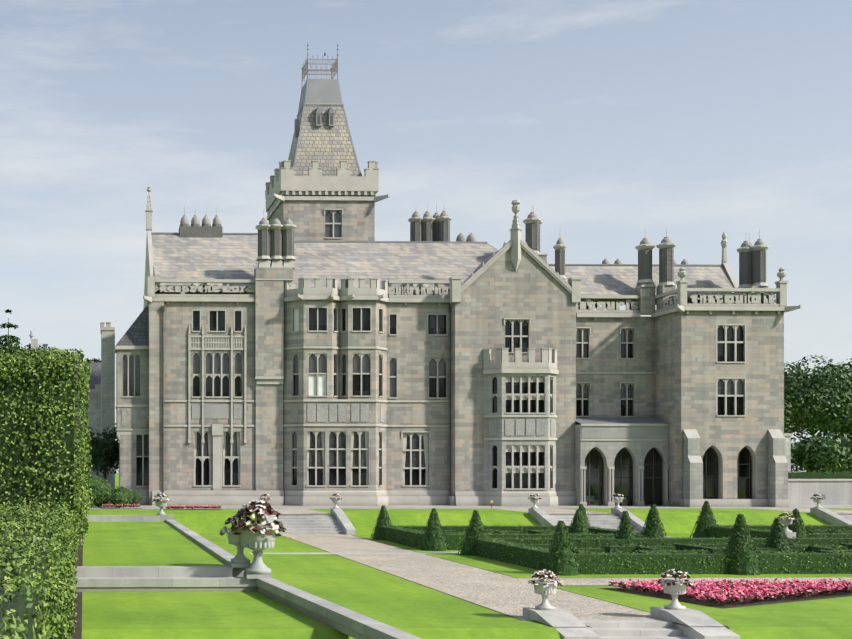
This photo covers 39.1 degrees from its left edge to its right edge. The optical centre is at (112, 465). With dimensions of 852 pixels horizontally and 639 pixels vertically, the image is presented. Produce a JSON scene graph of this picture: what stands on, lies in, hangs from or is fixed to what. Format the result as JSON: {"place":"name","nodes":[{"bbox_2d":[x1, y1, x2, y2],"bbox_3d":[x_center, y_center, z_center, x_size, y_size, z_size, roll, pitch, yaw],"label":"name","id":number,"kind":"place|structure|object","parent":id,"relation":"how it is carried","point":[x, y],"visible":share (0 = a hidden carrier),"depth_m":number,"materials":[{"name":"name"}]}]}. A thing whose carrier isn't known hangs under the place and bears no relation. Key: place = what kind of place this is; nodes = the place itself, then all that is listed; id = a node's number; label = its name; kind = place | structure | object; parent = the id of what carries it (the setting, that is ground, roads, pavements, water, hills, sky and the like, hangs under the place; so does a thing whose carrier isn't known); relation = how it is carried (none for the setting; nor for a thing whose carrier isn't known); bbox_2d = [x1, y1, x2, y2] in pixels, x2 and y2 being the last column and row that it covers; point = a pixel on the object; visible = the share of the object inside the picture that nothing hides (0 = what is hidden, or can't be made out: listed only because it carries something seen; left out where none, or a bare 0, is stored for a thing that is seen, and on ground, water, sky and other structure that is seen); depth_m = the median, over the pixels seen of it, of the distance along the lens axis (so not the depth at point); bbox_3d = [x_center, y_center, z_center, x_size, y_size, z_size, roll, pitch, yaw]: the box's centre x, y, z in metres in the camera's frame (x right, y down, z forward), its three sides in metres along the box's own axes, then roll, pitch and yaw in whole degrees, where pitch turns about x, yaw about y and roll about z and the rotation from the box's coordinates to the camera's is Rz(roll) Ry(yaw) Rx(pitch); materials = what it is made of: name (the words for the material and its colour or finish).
{"place":"outdoors","nodes":[
{"label":"outdoors","id":0,"kind":"place"},
{"bbox_2d":[0,0,851,472],"label":"sky","id":1,"kind":"structure","parent":0,"point":[621,123],"materials":[{"name":"blue"}]},
{"bbox_2d":[116,195,783,506],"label":"manor ashlar walls","id":2,"kind":"structure","parent":0,"point":[675,352],"depth_m":89.68,"materials":[{"name":"grey stone"}]},
{"bbox_2d":[151,234,733,304],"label":"roof","id":3,"kind":"structure","parent":2,"relation":"on","point":[226,256],"depth_m":93.87,"materials":[{"name":"grey stone"}]},
{"bbox_2d":[147,79,722,423],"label":"roof flashing","id":4,"kind":"object","parent":3,"relation":"on","point":[320,92],"visible":0.48,"depth_m":100.90,"materials":[{"name":"grey metal"}]},
{"bbox_2d":[484,373,787,505],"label":"manor oriel and loggia","id":5,"kind":"object","parent":2,"relation":"attached to","point":[693,480],"visible":0.65,"depth_m":88.40,"materials":[{"name":"grey stone"}]},
{"bbox_2d":[64,473,851,638],"bbox_3d":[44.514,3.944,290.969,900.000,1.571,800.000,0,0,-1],"label":"lawn ground","id":6,"kind":"structure","parent":0,"point":[415,609],"depth_m":36.81,"materials":[{"name":"green plant"}]},
{"bbox_2d":[31,330,790,490],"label":"service wing walls","id":7,"kind":"structure","parent":6,"relation":"on","point":[101,411],"depth_m":104.32,"materials":[{"name":"grey stone"}]},
{"bbox_2d":[0,309,851,477],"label":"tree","id":8,"kind":"object","parent":6,"relation":"on","point":[92,442],"visible":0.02,"depth_m":95.67,"materials":[{"name":"green plant"}]},
{"bbox_2d":[8,318,851,484],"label":"tree trunks","id":9,"kind":"object","parent":6,"relation":"on","point":[106,470],"visible":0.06,"depth_m":148.44,"materials":[{"name":"brown plant"}]},
{"bbox_2d":[29,160,851,638],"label":"stone trim","id":10,"kind":"structure","parent":6,"relation":"on","point":[287,184],"depth_m":89.47,"materials":[{"name":"grey stone"}]},
{"bbox_2d":[74,305,148,388],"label":"turret slate roofs","id":11,"kind":"structure","parent":10,"relation":"on","point":[136,334],"depth_m":91.03,"materials":[{"name":"grey stone"}]},
{"bbox_2d":[301,45,338,80],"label":"roof railing","id":12,"kind":"object","parent":10,"relation":"on","point":[305,70],"visible":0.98,"depth_m":102.97,"materials":[{"name":"metal"}]},
{"bbox_2d":[288,105,360,175],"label":"tower roof","id":13,"kind":"structure","parent":10,"relation":"on","point":[328,148],"depth_m":100.87,"materials":[{"name":"tile"}]},
{"bbox_2d":[122,337,667,437],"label":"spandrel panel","id":14,"kind":"object","parent":10,"relation":"attached to","point":[359,412],"visible":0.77,"depth_m":88.89,"materials":[{"name":"grey stone"}]},
{"bbox_2d":[75,211,742,466],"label":"manor leaded lights","id":15,"kind":"object","parent":10,"relation":"in","point":[356,369],"visible":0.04,"depth_m":90.23},
{"bbox_2d":[136,308,742,487],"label":"window frame","id":16,"kind":"object","parent":10,"relation":"in","point":[366,378],"visible":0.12,"depth_m":89.22,"materials":[{"name":"grey stone"}]},
{"bbox_2d":[194,377,707,504],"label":"window","id":17,"kind":"structure","parent":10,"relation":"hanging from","point":[524,448],"depth_m":89.20,"materials":[{"name":"black glass"}]},
{"bbox_2d":[161,53,759,507],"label":"ironwork","id":18,"kind":"object","parent":10,"relation":"attached to","point":[653,477],"visible":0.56,"depth_m":89.54,"materials":[{"name":"paint"}]},
{"bbox_2d":[179,221,765,284],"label":"chimney shafts","id":19,"kind":"object","parent":10,"relation":"on","point":[280,242],"visible":0.88,"depth_m":90.54,"materials":[{"name":"grey stone"}]},
{"bbox_2d":[183,211,761,259],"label":"pot rims","id":20,"kind":"object","parent":19,"relation":"in","point":[472,233],"visible":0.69,"depth_m":93.47,"materials":[{"name":"ceramic"}]},
{"bbox_2d":[180,212,764,263],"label":"chimney pots","id":21,"kind":"object","parent":19,"relation":"on","point":[217,220],"visible":0.71,"depth_m":96.62,"materials":[{"name":"grey ceramic"}]},
{"bbox_2d":[294,309,717,501],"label":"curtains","id":22,"kind":"object","parent":10,"relation":"on","point":[313,384],"depth_m":89.11,"materials":[{"name":"fabric"}]},
{"bbox_2d":[670,293,769,303],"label":"balustrade","id":23,"kind":"object","parent":10,"relation":"on","point":[689,298],"visible":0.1,"depth_m":87.48,"materials":[{"name":"grey stone"}]},
{"bbox_2d":[57,508,851,638],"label":"soil beds","id":24,"kind":"object","parent":6,"relation":"on","point":[77,634],"visible":0.1,"depth_m":36.22,"materials":[{"name":"brown soil"}]},
{"bbox_2d":[0,341,851,638],"bbox_3d":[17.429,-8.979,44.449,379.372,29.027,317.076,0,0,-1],"label":"hornbeam hedge","id":25,"kind":"object","parent":24,"relation":"on","point":[60,607],"depth_m":40.97,"materials":[{"name":"green plant"}]},
{"bbox_2d":[75,436,851,575],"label":"box parterre","id":26,"kind":"object","parent":24,"relation":"on","point":[779,562],"depth_m":51.83,"materials":[{"name":"green plant"}]},
{"bbox_2d":[75,435,851,575],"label":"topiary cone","id":27,"kind":"object","parent":26,"relation":"on","point":[741,518],"visible":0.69,"depth_m":54.12,"materials":[{"name":"green plant"}]},
{"bbox_2d":[102,504,851,601],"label":"pink begonias","id":28,"kind":"object","parent":24,"relation":"on","point":[786,583],"visible":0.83,"depth_m":37.28,"materials":[{"name":"pink plant"}]},
{"bbox_2d":[152,492,824,587],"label":"white begonias","id":29,"kind":"object","parent":24,"relation":"on","point":[262,523],"visible":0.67,"depth_m":37.97,"materials":[{"name":"plant"}]},
{"bbox_2d":[74,481,851,638],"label":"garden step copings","id":30,"kind":"object","parent":6,"relation":"on","point":[335,521],"visible":0.6,"depth_m":38.97,"materials":[{"name":"stone"}]},
{"bbox_2d":[155,499,275,574],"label":"cast iron urns","id":31,"kind":"object","parent":30,"relation":"on","point":[257,542],"visible":0.94,"depth_m":38.27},
{"bbox_2d":[103,493,851,602],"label":"begonia leaves","id":32,"kind":"object","parent":31,"relation":"in","point":[268,512],"visible":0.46,"depth_m":37.65,"materials":[{"name":"green plant"}]},
{"bbox_2d":[260,497,823,609],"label":"stone urns","id":33,"kind":"object","parent":30,"relation":"on","point":[676,590],"visible":0.85,"depth_m":31.47,"materials":[{"name":"grey stone"}]},
{"bbox_2d":[89,501,851,553],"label":"terrace paving","id":34,"kind":"structure","parent":6,"relation":"on","point":[418,507],"depth_m":85.27,"materials":[{"name":"grey stone"}]},
{"bbox_2d":[585,447,751,505],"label":"arched window glass","id":35,"kind":"object","parent":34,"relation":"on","point":[657,476],"depth_m":89.24,"materials":[{"name":"black glass"}]},
{"bbox_2d":[112,355,851,505],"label":"tree foliage","id":36,"kind":"object","parent":6,"relation":"on","point":[821,383],"visible":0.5,"depth_m":147.18,"materials":[{"name":"green plant"}]},
{"bbox_2d":[273,508,851,619],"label":"gravel walks","id":37,"kind":"structure","parent":6,"relation":"on","point":[508,595],"depth_m":42.29,"materials":[{"name":"beige gravel"}]},
{"bbox_2d":[523,532,795,638],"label":"stone steps","id":38,"kind":"structure","parent":6,"relation":"on","point":[566,624],"depth_m":30.32,"materials":[{"name":"stone"}]},
{"bbox_2d":[585,447,751,505],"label":"loggia interior","id":39,"kind":"object","parent":6,"relation":"on","point":[711,489],"depth_m":92.63,"materials":[{"name":"black"}]}
]}

